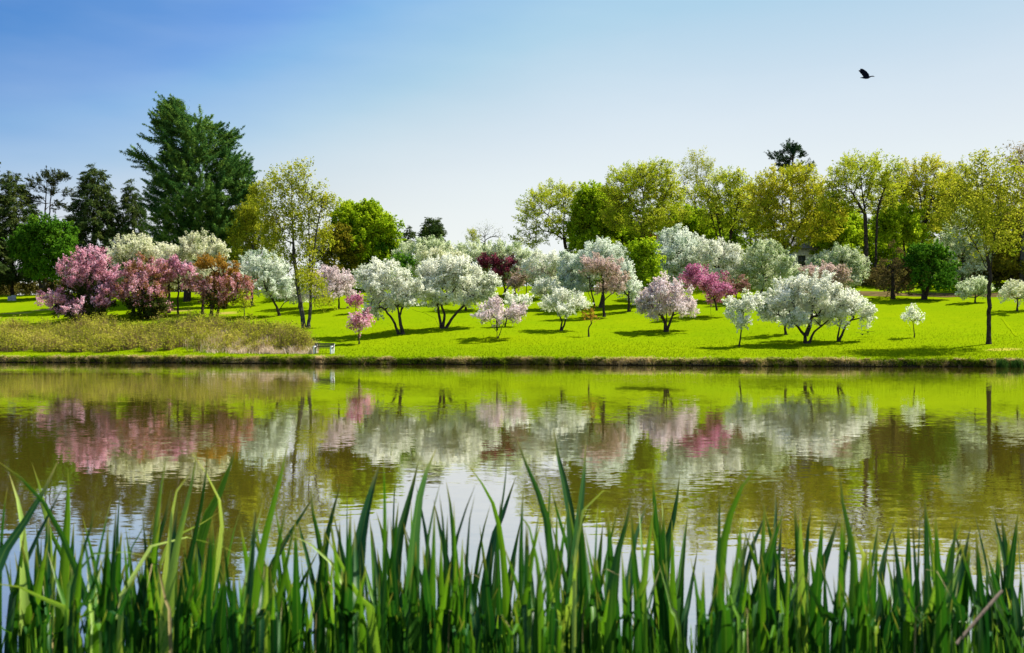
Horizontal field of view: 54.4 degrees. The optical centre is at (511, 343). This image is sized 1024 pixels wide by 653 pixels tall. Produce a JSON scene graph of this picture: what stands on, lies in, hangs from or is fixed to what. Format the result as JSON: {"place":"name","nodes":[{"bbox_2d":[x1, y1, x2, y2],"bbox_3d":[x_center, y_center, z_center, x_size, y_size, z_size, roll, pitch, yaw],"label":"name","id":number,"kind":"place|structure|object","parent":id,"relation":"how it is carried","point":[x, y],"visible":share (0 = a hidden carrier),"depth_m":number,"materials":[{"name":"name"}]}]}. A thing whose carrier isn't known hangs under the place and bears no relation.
{"place":"outdoors","nodes":[
{"label":"outdoors","id":0,"kind":"place"},
{"bbox_2d":[0,362,1023,652],"bbox_3d":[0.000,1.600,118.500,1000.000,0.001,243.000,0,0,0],"label":"pond water","id":1,"kind":"structure","parent":0,"point":[890,446],"depth_m":14.66,"materials":[{"name":"green liquid"}]},
{"bbox_2d":[157,447,238,652],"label":"iris clump","id":2,"kind":"object","parent":1,"relation":"in","point":[220,618],"visible":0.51,"depth_m":2.87,"materials":[{"name":"green plant"}]},
{"bbox_2d":[365,460,418,652],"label":"iris clump","id":3,"kind":"object","parent":1,"relation":"in","point":[398,534],"visible":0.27,"depth_m":2.78,"materials":[{"name":"green plant"}]},
{"bbox_2d":[465,455,540,652],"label":"iris clump","id":4,"kind":"object","parent":1,"relation":"in","point":[494,605],"visible":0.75,"depth_m":2.75,"materials":[{"name":"green plant"}]},
{"bbox_2d":[632,469,697,652],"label":"iris clump","id":5,"kind":"object","parent":1,"relation":"in","point":[668,619],"visible":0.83,"depth_m":2.67,"materials":[{"name":"green plant"}]},
{"bbox_2d":[864,517,920,652],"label":"iris clump","id":6,"kind":"object","parent":1,"relation":"in","point":[885,606],"visible":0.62,"depth_m":2.75,"materials":[{"name":"green plant"}]},
{"bbox_2d":[974,505,1023,652],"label":"iris clump","id":7,"kind":"object","parent":1,"relation":"in","point":[1008,603],"visible":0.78,"depth_m":2.81,"materials":[{"name":"green plant"}]},
{"bbox_2d":[0,278,1023,366],"bbox_3d":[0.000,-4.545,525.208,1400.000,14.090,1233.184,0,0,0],"label":"lawn","id":8,"kind":"structure","parent":0,"point":[935,309],"depth_m":94.50,"materials":[{"name":"plant"}]},
{"bbox_2d":[0,170,41,294],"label":"spruce tree","id":9,"kind":"object","parent":8,"relation":"on","point":[10,204],"visible":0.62,"depth_m":168.23,"materials":[{"name":"green plant"}]},
{"bbox_2d":[1,211,80,288],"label":"leafy tree","id":10,"kind":"object","parent":8,"relation":"on","point":[34,240],"visible":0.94,"depth_m":155.40,"materials":[{"name":"green plant"}]},
{"bbox_2d":[24,165,77,286],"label":"pine tree","id":11,"kind":"object","parent":8,"relation":"on","point":[56,177],"visible":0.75,"depth_m":172.11,"materials":[{"name":"green plant"}]},
{"bbox_2d":[34,244,121,321],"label":"crabapple tree","id":12,"kind":"object","parent":8,"relation":"on","point":[88,299],"visible":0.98,"depth_m":119.41,"materials":[{"name":"pink blossom"},{"name":"leaf"},{"name":"bark"}]},
{"bbox_2d":[63,164,124,291],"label":"spruce tree","id":13,"kind":"object","parent":8,"relation":"on","point":[86,219],"visible":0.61,"depth_m":169.06,"materials":[{"name":"green plant"}]},
{"bbox_2d":[105,230,158,287],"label":"crabapple tree","id":14,"kind":"object","parent":8,"relation":"on","point":[134,247],"visible":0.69,"depth_m":125.36,"materials":[{"name":"white plant"}]},
{"bbox_2d":[115,178,150,290],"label":"spruce tree","id":15,"kind":"object","parent":8,"relation":"on","point":[127,219],"visible":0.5,"depth_m":170.39,"materials":[{"name":"green plant"}]},
{"bbox_2d":[110,251,175,319],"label":"crabapple tree","id":16,"kind":"object","parent":8,"relation":"on","point":[140,296],"visible":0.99,"depth_m":119.38,"materials":[{"name":"pink plant"}]},
{"bbox_2d":[0,263,291,294],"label":"hedgerow brush","id":17,"kind":"object","parent":8,"relation":"on","point":[24,288],"visible":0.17,"depth_m":173.35,"materials":[{"name":"green plant"}]},
{"bbox_2d":[0,306,316,351],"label":"scrub thicket","id":18,"kind":"object","parent":8,"relation":"on","point":[94,335],"visible":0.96,"depth_m":91.35,"materials":[{"name":"plant"}]},
{"bbox_2d":[139,241,197,312],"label":"crabapple tree","id":19,"kind":"object","parent":8,"relation":"on","point":[165,252],"visible":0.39,"depth_m":125.35,"materials":[{"name":"white plant"}]},
{"bbox_2d":[160,254,198,314],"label":"crabapple tree","id":20,"kind":"object","parent":8,"relation":"on","point":[183,269],"visible":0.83,"depth_m":121.74,"materials":[{"name":"pink plant"}]},
{"bbox_2d":[118,91,265,301],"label":"white pine","id":21,"kind":"object","parent":8,"relation":"on","point":[228,170],"visible":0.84,"depth_m":140.54,"materials":[{"name":"green plant"}]},
{"bbox_2d":[176,228,230,313],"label":"crabapple tree","id":22,"kind":"object","parent":8,"relation":"on","point":[196,247],"visible":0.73,"depth_m":124.11,"materials":[{"name":"white plant"}]},
{"bbox_2d":[185,252,256,316],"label":"crabapple tree","id":23,"kind":"object","parent":8,"relation":"on","point":[214,296],"visible":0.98,"depth_m":116.05,"materials":[{"name":"pink blossom"},{"name":"bark"},{"name":"rust leaf"}]},
{"bbox_2d":[183,328,319,353],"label":"dead reeds","id":24,"kind":"object","parent":8,"relation":"on","point":[271,350],"visible":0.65,"depth_m":84.63,"materials":[{"name":"plant"}]},
{"bbox_2d":[224,178,288,305],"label":"leafy tree","id":25,"kind":"object","parent":8,"relation":"on","point":[248,218],"visible":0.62,"depth_m":136.17,"materials":[{"name":"green plant"}]},
{"bbox_2d":[230,247,293,315],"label":"crabapple tree","id":26,"kind":"object","parent":8,"relation":"on","point":[270,273],"visible":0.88,"depth_m":120.70,"materials":[{"name":"white plant"}]},
{"bbox_2d":[250,156,343,327],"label":"leafy tree","id":27,"kind":"object","parent":8,"relation":"on","point":[295,184],"visible":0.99,"depth_m":107.04,"materials":[{"name":"green plant"}]},
{"bbox_2d":[303,264,359,308],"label":"crabapple tree","id":28,"kind":"object","parent":8,"relation":"on","point":[335,277],"visible":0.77,"depth_m":123.90,"materials":[{"name":"pink plant"}]},
{"bbox_2d":[303,219,366,291],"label":"leafy tree","id":29,"kind":"object","parent":8,"relation":"on","point":[328,256],"visible":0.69,"depth_m":143.53,"materials":[{"name":"green plant"}]},
{"bbox_2d":[345,307,375,343],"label":"crabapple tree","id":30,"kind":"object","parent":8,"relation":"on","point":[356,320],"visible":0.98,"depth_m":90.55,"materials":[{"name":"pink plant"}]},
{"bbox_2d":[328,197,406,290],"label":"leafy tree","id":31,"kind":"object","parent":8,"relation":"on","point":[375,230],"visible":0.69,"depth_m":146.83,"materials":[{"name":"green plant"}]},
{"bbox_2d":[351,256,433,334],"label":"crabapple tree","id":32,"kind":"object","parent":8,"relation":"on","point":[399,289],"visible":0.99,"depth_m":96.35,"materials":[{"name":"white plant"}]},
{"bbox_2d":[391,234,456,279],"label":"crabapple tree","id":33,"kind":"object","parent":8,"relation":"on","point":[417,246],"visible":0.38,"depth_m":138.29,"materials":[{"name":"white plant"}]},
{"bbox_2d":[418,217,448,250],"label":"conifer tree","id":34,"kind":"object","parent":8,"relation":"on","point":[436,228],"visible":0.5,"depth_m":228.82,"materials":[{"name":"green plant"}]},
{"bbox_2d":[412,252,501,328],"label":"crabapple tree","id":35,"kind":"object","parent":8,"relation":"on","point":[444,268],"visible":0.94,"depth_m":98.86,"materials":[{"name":"white plant"}]},
{"bbox_2d":[452,237,494,275],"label":"crabapple tree","id":36,"kind":"object","parent":8,"relation":"on","point":[465,249],"visible":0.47,"depth_m":136.52,"materials":[{"name":"white plant"}]},
{"bbox_2d":[476,251,521,296],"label":"crabapple tree","id":37,"kind":"object","parent":8,"relation":"on","point":[496,261],"visible":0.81,"depth_m":133.55,"materials":[{"name":"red plant"}]},
{"bbox_2d":[470,294,528,337],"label":"crabapple tree","id":38,"kind":"object","parent":8,"relation":"on","point":[488,312],"visible":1,"depth_m":89.69,"materials":[{"name":"pink plant"}]},
{"bbox_2d":[485,238,537,294],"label":"crabapple tree","id":39,"kind":"object","parent":8,"relation":"on","point":[504,250],"visible":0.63,"depth_m":134.04,"materials":[{"name":"white plant"}]},
{"bbox_2d":[0,354,1023,366],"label":"bank grass","id":40,"kind":"structure","parent":8,"relation":"on","point":[773,360],"depth_m":76.48,"materials":[{"name":"plant"}]},
{"bbox_2d":[518,246,565,296],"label":"crabapple tree","id":41,"kind":"object","parent":8,"relation":"on","point":[545,259],"visible":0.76,"depth_m":128.12,"materials":[{"name":"white plant"}]},
{"bbox_2d":[508,177,582,251],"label":"oak tree","id":42,"kind":"object","parent":8,"relation":"on","point":[543,195],"visible":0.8,"depth_m":156.65,"materials":[{"name":"green plant"}]},
{"bbox_2d":[537,286,593,330],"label":"crabapple tree","id":43,"kind":"object","parent":8,"relation":"on","point":[556,304],"visible":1,"depth_m":95.44,"materials":[{"name":"white plant"}]},
{"bbox_2d":[554,249,585,296],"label":"crabapple tree","id":44,"kind":"object","parent":8,"relation":"on","point":[565,274],"visible":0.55,"depth_m":119.30,"materials":[{"name":"white plant"}]},
{"bbox_2d":[562,179,626,286],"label":"leafy tree","id":45,"kind":"object","parent":8,"relation":"on","point":[585,224],"visible":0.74,"depth_m":151.70,"materials":[{"name":"green plant"}]},
{"bbox_2d":[566,235,637,307],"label":"crabapple tree","id":46,"kind":"object","parent":8,"relation":"on","point":[602,249],"visible":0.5,"depth_m":117.23,"materials":[{"name":"white plant"}]},
{"bbox_2d":[577,252,631,316],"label":"crabapple tree","id":47,"kind":"object","parent":8,"relation":"on","point":[601,265],"visible":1,"depth_m":108.19,"materials":[{"name":"pink plant"}]},
{"bbox_2d":[617,260,642,311],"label":"crabapple tree","id":48,"kind":"object","parent":8,"relation":"on","point":[633,286],"visible":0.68,"depth_m":112.14,"materials":[{"name":"white plant"}]},
{"bbox_2d":[593,155,693,241],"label":"oak tree","id":49,"kind":"object","parent":8,"relation":"on","point":[638,178],"visible":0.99,"depth_m":142.17,"materials":[{"name":"green plant"}]},
{"bbox_2d":[622,236,668,295],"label":"willow tree","id":50,"kind":"object","parent":8,"relation":"on","point":[647,265],"visible":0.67,"depth_m":117.33,"materials":[{"name":"green plant"}]},
{"bbox_2d":[633,271,700,331],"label":"crabapple tree","id":51,"kind":"object","parent":8,"relation":"on","point":[659,291],"visible":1,"depth_m":93.86,"materials":[{"name":"pink plant"}]},
{"bbox_2d":[654,223,707,295],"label":"crabapple tree","id":52,"kind":"object","parent":8,"relation":"on","point":[678,264],"visible":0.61,"depth_m":123.94,"materials":[{"name":"white plant"}]},
{"bbox_2d":[660,204,719,261],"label":"leafy tree","id":53,"kind":"object","parent":8,"relation":"on","point":[692,224],"visible":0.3,"depth_m":148.12,"materials":[{"name":"green plant"}]},
{"bbox_2d":[676,146,721,217],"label":"poplar tree","id":54,"kind":"object","parent":8,"relation":"on","point":[701,168],"visible":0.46,"depth_m":154.92,"materials":[{"name":"green plant"}]},
{"bbox_2d":[678,263,737,310],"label":"crabapple tree","id":55,"kind":"object","parent":8,"relation":"on","point":[708,282],"visible":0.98,"depth_m":102.54,"materials":[{"name":"pink plant"}]},
{"bbox_2d":[691,235,744,300],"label":"crabapple tree","id":56,"kind":"object","parent":8,"relation":"on","point":[708,255],"visible":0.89,"depth_m":120.88,"materials":[{"name":"white plant"}]},
{"bbox_2d":[687,166,754,278],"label":"leafy tree","id":57,"kind":"object","parent":8,"relation":"on","point":[711,197],"visible":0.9,"depth_m":142.13,"materials":[{"name":"green plant"}]},
{"bbox_2d":[721,288,764,346],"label":"crabapple tree","id":58,"kind":"object","parent":8,"relation":"on","point":[750,301],"visible":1,"depth_m":80.11,"materials":[{"name":"white plant"}]},
{"bbox_2d":[735,238,801,297],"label":"crabapple tree","id":59,"kind":"object","parent":8,"relation":"on","point":[756,267],"visible":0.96,"depth_m":119.78,"materials":[{"name":"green plant"}]},
{"bbox_2d":[766,138,817,233],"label":"white pine","id":60,"kind":"object","parent":8,"relation":"on","point":[793,149],"visible":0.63,"depth_m":163.09,"materials":[{"name":"green plant"}]},
{"bbox_2d":[566,210,1019,286],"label":"woodland undergrowth","id":61,"kind":"object","parent":8,"relation":"on","point":[742,240],"visible":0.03,"depth_m":154.34,"materials":[{"name":"green plant"}]},
{"bbox_2d":[739,159,850,282],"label":"oak tree","id":62,"kind":"object","parent":8,"relation":"on","point":[766,189],"visible":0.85,"depth_m":134.97,"materials":[{"name":"green plant"}]},
{"bbox_2d":[755,266,857,343],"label":"crabapple tree","id":63,"kind":"object","parent":8,"relation":"on","point":[794,297],"visible":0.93,"depth_m":80.82,"materials":[{"name":"white plant"}]},
{"bbox_2d":[796,260,852,293],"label":"crabapple tree","id":64,"kind":"object","parent":8,"relation":"on","point":[842,271],"visible":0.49,"depth_m":103.45,"materials":[{"name":"pink plant"}]},
{"bbox_2d":[805,242,870,286],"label":"crabapple tree","id":65,"kind":"object","parent":8,"relation":"on","point":[842,256],"visible":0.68,"depth_m":122.93,"materials":[{"name":"white plant"}]},
{"bbox_2d":[808,211,868,265],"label":"leafy tree","id":66,"kind":"object","parent":8,"relation":"on","point":[847,236],"visible":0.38,"depth_m":141.82,"materials":[{"name":"green plant"}]},
{"bbox_2d":[821,287,877,341],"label":"crabapple tree","id":67,"kind":"object","parent":8,"relation":"on","point":[867,311],"visible":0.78,"depth_m":81.08,"materials":[{"name":"white plant"}]},
{"bbox_2d":[813,148,910,285],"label":"leafy tree","id":68,"kind":"object","parent":8,"relation":"on","point":[846,163],"visible":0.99,"depth_m":129.94,"materials":[{"name":"green plant"}]},
{"bbox_2d":[838,211,906,262],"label":"leafy tree","id":69,"kind":"object","parent":8,"relation":"on","point":[883,252],"visible":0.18,"depth_m":146.09,"materials":[{"name":"green plant"}]},
{"bbox_2d":[868,239,915,298],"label":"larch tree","id":70,"kind":"object","parent":8,"relation":"on","point":[892,275],"visible":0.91,"depth_m":115.30,"materials":[{"name":"brown plant"}]},
{"bbox_2d":[869,199,930,269],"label":"leafy tree","id":71,"kind":"object","parent":8,"relation":"on","point":[891,219],"visible":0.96,"depth_m":135.73,"materials":[{"name":"green plant"}]},
{"bbox_2d":[887,151,960,259],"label":"leafy tree","id":72,"kind":"object","parent":8,"relation":"on","point":[932,170],"visible":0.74,"depth_m":137.88,"materials":[{"name":"green plant"}]},
{"bbox_2d":[899,239,962,299],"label":"leafy tree","id":73,"kind":"object","parent":8,"relation":"on","point":[934,261],"visible":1,"depth_m":112.67,"materials":[{"name":"green plant"}]},
{"bbox_2d":[845,262,1022,287],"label":"woodland brush","id":74,"kind":"object","parent":8,"relation":"on","point":[996,278],"visible":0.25,"depth_m":127.12,"materials":[{"name":"green plant"}]},
{"bbox_2d":[928,155,989,236],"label":"leafy tree","id":75,"kind":"object","parent":8,"relation":"on","point":[965,171],"visible":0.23,"depth_m":141.61,"materials":[{"name":"green plant"}]},
{"bbox_2d":[933,207,995,287],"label":"willow tree","id":76,"kind":"object","parent":8,"relation":"on","point":[966,271],"visible":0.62,"depth_m":122.14,"materials":[{"name":"green plant"}]},
{"bbox_2d":[922,146,1023,343],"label":"maple tree","id":77,"kind":"object","parent":8,"relation":"on","point":[985,210],"visible":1,"depth_m":76.23,"materials":[{"name":"green plant"}]},
{"bbox_2d":[955,275,995,302],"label":"crabapple tree","id":78,"kind":"object","parent":8,"relation":"on","point":[978,286],"visible":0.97,"depth_m":107.40,"materials":[{"name":"white plant"}]},
{"bbox_2d":[975,202,1023,281],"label":"leafy tree","id":79,"kind":"object","parent":8,"relation":"on","point":[998,258],"visible":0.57,"depth_m":124.01,"materials":[{"name":"green plant"}]},
{"bbox_2d":[996,140,1023,282],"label":"leafy tree","id":80,"kind":"object","parent":8,"relation":"on","point":[1019,151],"visible":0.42,"depth_m":122.90,"materials":[{"name":"green plant"}]},
{"bbox_2d":[997,278,1023,310],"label":"crabapple tree","id":81,"kind":"object","parent":8,"relation":"on","point":[1013,290],"visible":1,"depth_m":99.15,"materials":[{"name":"white plant"}]},
{"bbox_2d":[0,0,1023,294],"label":"sky","id":82,"kind":"structure","parent":0,"point":[450,110],"materials":[{"name":"blue"}]},
{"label":"near bank","id":83,"kind":"structure","parent":0,"visible":0},
{"bbox_2d":[0,461,96,652],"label":"iris clump","id":84,"kind":"object","parent":83,"relation":"on","point":[30,606],"visible":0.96,"depth_m":2.41,"materials":[{"name":"green plant"}]},
{"bbox_2d":[29,464,148,652],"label":"iris clump","id":85,"kind":"object","parent":83,"relation":"on","point":[65,579],"visible":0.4,"depth_m":2.63,"materials":[{"name":"green plant"}]},
{"bbox_2d":[48,495,138,652],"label":"iris clump","id":86,"kind":"object","parent":83,"relation":"on","point":[101,622],"visible":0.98,"depth_m":2.02,"materials":[{"name":"green plant"}]},
{"bbox_2d":[115,460,186,652],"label":"iris clump","id":87,"kind":"object","parent":83,"relation":"on","point":[142,619],"visible":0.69,"depth_m":2.38,"materials":[{"name":"green plant"}]},
{"bbox_2d":[82,486,243,652],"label":"iris clump","id":88,"kind":"object","parent":83,"relation":"on","point":[120,626],"visible":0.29,"depth_m":2.68,"materials":[{"name":"green plant"}]},
{"bbox_2d":[147,448,227,652],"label":"iris clump","id":89,"kind":"object","parent":83,"relation":"on","point":[183,623],"visible":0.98,"depth_m":2.18,"materials":[{"name":"green plant"}]},
{"bbox_2d":[219,444,296,652],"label":"iris clump","id":90,"kind":"object","parent":83,"relation":"on","point":[254,620],"visible":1,"depth_m":1.99,"materials":[{"name":"green plant"}]},
{"bbox_2d":[240,490,319,652],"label":"iris clump","id":91,"kind":"object","parent":83,"relation":"on","point":[294,611],"visible":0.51,"depth_m":2.40,"materials":[{"name":"green plant"}]},
{"bbox_2d":[284,482,347,652],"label":"iris clump","id":92,"kind":"object","parent":83,"relation":"on","point":[323,611],"visible":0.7,"depth_m":2.56,"materials":[{"name":"green plant"}]},
{"bbox_2d":[325,460,392,652],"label":"iris clump","id":93,"kind":"object","parent":83,"relation":"on","point":[352,621],"visible":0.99,"depth_m":2.08,"materials":[{"name":"green plant"}]},
{"bbox_2d":[390,450,450,652],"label":"iris clump","id":94,"kind":"object","parent":83,"relation":"on","point":[417,616],"visible":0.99,"depth_m":2.21,"materials":[{"name":"green plant"}]},
{"bbox_2d":[433,482,484,652],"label":"iris clump","id":95,"kind":"object","parent":83,"relation":"on","point":[460,613],"visible":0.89,"depth_m":2.32,"materials":[{"name":"green plant"}]},
{"bbox_2d":[0,583,1023,652],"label":"grass","id":96,"kind":"structure","parent":83,"relation":"on","point":[1017,645],"depth_m":2.14,"materials":[{"name":"plant"}]},
{"bbox_2d":[501,438,572,652],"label":"iris clump","id":97,"kind":"object","parent":83,"relation":"on","point":[538,631],"visible":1,"depth_m":2.04,"materials":[{"name":"green plant"}]},
{"bbox_2d":[543,428,613,652],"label":"iris clump","id":98,"kind":"object","parent":83,"relation":"on","point":[568,540],"visible":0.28,"depth_m":2.62,"materials":[{"name":"green plant"}]},
{"bbox_2d":[551,442,632,652],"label":"iris clump","id":99,"kind":"object","parent":83,"relation":"on","point":[586,621],"visible":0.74,"depth_m":2.30,"materials":[{"name":"green plant"}]},
{"bbox_2d":[584,494,659,652],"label":"iris clump","id":100,"kind":"object","parent":83,"relation":"on","point":[608,617],"visible":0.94,"depth_m":2.21,"materials":[{"name":"green plant"}]},
{"bbox_2d":[690,463,760,652],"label":"iris clump","id":101,"kind":"object","parent":83,"relation":"on","point":[722,628],"visible":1,"depth_m":2.05,"materials":[{"name":"green plant"}]},
{"bbox_2d":[725,490,802,652],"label":"iris clump","id":102,"kind":"object","parent":83,"relation":"on","point":[767,620],"visible":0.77,"depth_m":2.40,"materials":[{"name":"green plant"}]},
{"bbox_2d":[762,502,838,652],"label":"iris clump","id":103,"kind":"object","parent":83,"relation":"on","point":[808,621],"visible":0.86,"depth_m":2.52,"materials":[{"name":"green plant"}]},
{"bbox_2d":[802,476,879,652],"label":"iris clump","id":104,"kind":"object","parent":83,"relation":"on","point":[862,626],"visible":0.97,"depth_m":2.11,"materials":[{"name":"green plant"}]},
{"bbox_2d":[891,497,964,652],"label":"iris clump","id":105,"kind":"object","parent":83,"relation":"on","point":[925,626],"visible":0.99,"depth_m":2.15,"materials":[{"name":"green plant"}]},
{"bbox_2d":[920,508,991,652],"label":"iris clump","id":106,"kind":"object","parent":83,"relation":"on","point":[964,591],"visible":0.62,"depth_m":2.25,"materials":[{"name":"green plant"}]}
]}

